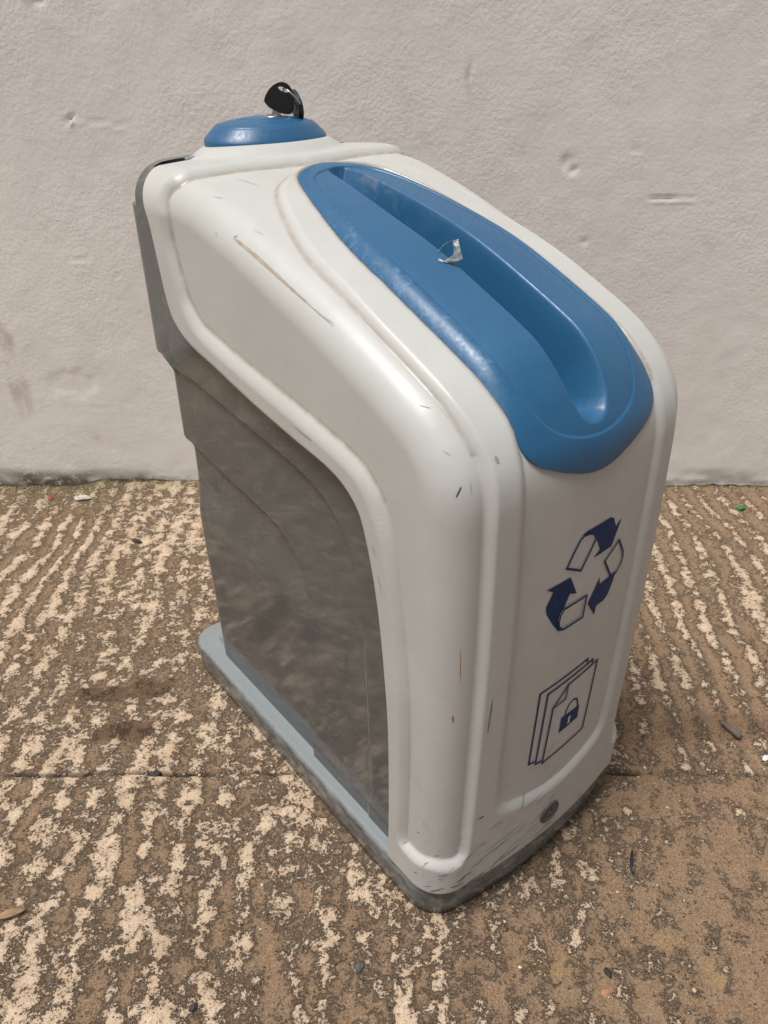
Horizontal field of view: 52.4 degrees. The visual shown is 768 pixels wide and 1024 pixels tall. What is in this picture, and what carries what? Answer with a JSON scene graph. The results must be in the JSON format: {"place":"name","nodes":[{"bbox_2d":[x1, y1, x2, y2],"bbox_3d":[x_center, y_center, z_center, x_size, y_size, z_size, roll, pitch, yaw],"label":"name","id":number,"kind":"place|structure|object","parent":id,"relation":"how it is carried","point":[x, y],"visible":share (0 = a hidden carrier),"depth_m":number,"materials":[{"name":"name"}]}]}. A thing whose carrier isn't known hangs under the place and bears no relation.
{"place":"outdoors","nodes":[
{"label":"outdoors","id":0,"kind":"place"},
{"bbox_2d":[0,478,767,1023],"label":"ground","id":1,"kind":"structure","parent":0,"point":[176,944],"depth_m":0.81,"materials":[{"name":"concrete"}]},
{"bbox_2d":[0,907,25,918],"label":"dry leaf","id":2,"kind":"object","parent":1,"relation":"on","point":[10,912],"visible":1,"depth_m":0.73,"materials":[{"name":"plant"}]},
{"bbox_2d":[74,494,90,500],"bbox_3d":[-0.523,-0.025,1.356,0.030,0.010,0.013,-7,34,-11],"label":"plaster chip","id":3,"kind":"object","parent":1,"relation":"on","point":[81,497],"visible":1,"depth_m":1.35,"materials":[{"name":"white paint"}]},
{"bbox_2d":[132,538,141,542],"bbox_3d":[-0.395,0.047,1.246,0.019,0.005,0.007,15,36,22],"label":"wood chip","id":4,"kind":"object","parent":1,"relation":"on","point":[136,540],"visible":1,"depth_m":1.24,"materials":[{"name":"wood"}]},
{"bbox_2d":[150,770,160,776],"bbox_3d":[-0.255,0.294,0.874,0.010,0.007,0.011,19,38,27],"label":"pebble","id":5,"kind":"object","parent":1,"relation":"on","point":[155,773],"visible":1,"depth_m":0.87,"materials":[{"name":"grey stone"}]},
{"bbox_2d":[188,1003,197,1011],"bbox_3d":[-0.163,0.423,0.666,0.007,0.004,0.007,0,33,0],"label":"pebble","id":6,"kind":"object","parent":1,"relation":"on","point":[192,1007],"visible":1,"depth_m":0.66,"materials":[{"name":"grey stone"}]},
{"bbox_2d":[354,961,363,971],"bbox_3d":[-0.022,0.405,0.695,0.010,0.004,0.010,0,33,0],"label":"pebble","id":7,"kind":"object","parent":1,"relation":"on","point":[359,966],"visible":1,"depth_m":0.69,"materials":[{"name":"grey stone"}]},
{"bbox_2d":[132,114,677,911],"bbox_3d":[0.005,-0.019,0.764,0.274,0.632,0.484,-24,40,-32],"label":"recycling bin","id":8,"kind":"object","parent":1,"relation":"on","point":[432,486],"visible":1,"depth_m":0.60,"materials":[{"name":"white plastic"}]},
{"bbox_2d":[264,82,293,115],"bbox_3d":[-0.098,-0.362,0.709,0.027,0.053,0.005,16,30,-16],"label":"key","id":9,"kind":"object","parent":8,"relation":"in","point":[277,100],"visible":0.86,"depth_m":0.70,"materials":[{"name":"black plastic"}]},
{"bbox_2d":[282,88,300,104],"bbox_3d":[-0.084,-0.375,0.705,0.017,0.016,0.020,0,33,0],"label":"key ring","id":10,"kind":"object","parent":9,"relation":"hanging from","point":[292,94],"visible":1,"depth_m":0.70,"materials":[{"name":"metal"}]},
{"bbox_2d":[292,89,303,118],"bbox_3d":[-0.085,-0.379,0.729,0.005,0.027,0.053,-21,31,-12],"label":"key","id":11,"kind":"object","parent":10,"relation":"hanging from","point":[298,111],"visible":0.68,"depth_m":0.71,"materials":[{"name":"black plastic"}]},
{"bbox_2d":[437,239,462,262],"bbox_3d":[0.046,-0.185,0.556,0.022,0.016,0.014,8,34,12],"label":"film scrap","id":12,"kind":"object","parent":8,"relation":"on","point":[456,256],"visible":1,"depth_m":0.55,"materials":[{"name":"clear plastic"}]},
{"bbox_2d":[601,988,610,997],"bbox_3d":[0.193,0.419,0.680,0.009,0.003,0.009,0,33,0],"label":"pebble","id":13,"kind":"object","parent":1,"relation":"on","point":[605,992],"visible":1,"depth_m":0.68,"materials":[{"name":"orange stone"}]},
{"bbox_2d":[604,967,611,978],"bbox_3d":[0.199,0.409,0.693,0.006,0.005,0.010,0,33,0],"label":"pebble","id":14,"kind":"object","parent":1,"relation":"on","point":[607,971],"visible":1,"depth_m":0.69,"materials":[{"name":"grey stone"}]},
{"bbox_2d":[629,849,633,875],"bbox_3d":[0.248,0.350,0.780,0.009,0.004,0.028,0,33,0],"label":"twig","id":15,"kind":"object","parent":1,"relation":"on","point":[631,861],"visible":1,"depth_m":0.78,"materials":[{"name":"grey wood"}]},
{"bbox_2d":[722,721,742,739],"bbox_3d":[0.410,0.257,0.919,0.007,0.007,0.024,-17,37,-24],"label":"twig","id":16,"kind":"object","parent":1,"relation":"on","point":[733,731],"visible":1,"depth_m":0.92,"materials":[{"name":"brown wood"}]},
{"bbox_2d":[736,506,744,510],"bbox_3d":[0.608,-0.006,1.330,0.016,0.008,0.011,-13,35,-19],"label":"plastic fragment","id":17,"kind":"object","parent":1,"relation":"on","point":[740,508],"visible":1,"depth_m":1.33,"materials":[{"name":"green plastic"}]},
{"bbox_2d":[762,755,767,760],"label":"plaster chip","id":18,"kind":"object","parent":1,"relation":"on","point":[764,757],"visible":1,"depth_m":0.89,"materials":[{"name":"white paint"}]},
{"bbox_2d":[0,0,767,485],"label":"wall","id":19,"kind":"structure","parent":0,"point":[618,148],"depth_m":1.10,"materials":[{"name":"white paint"}]}
]}

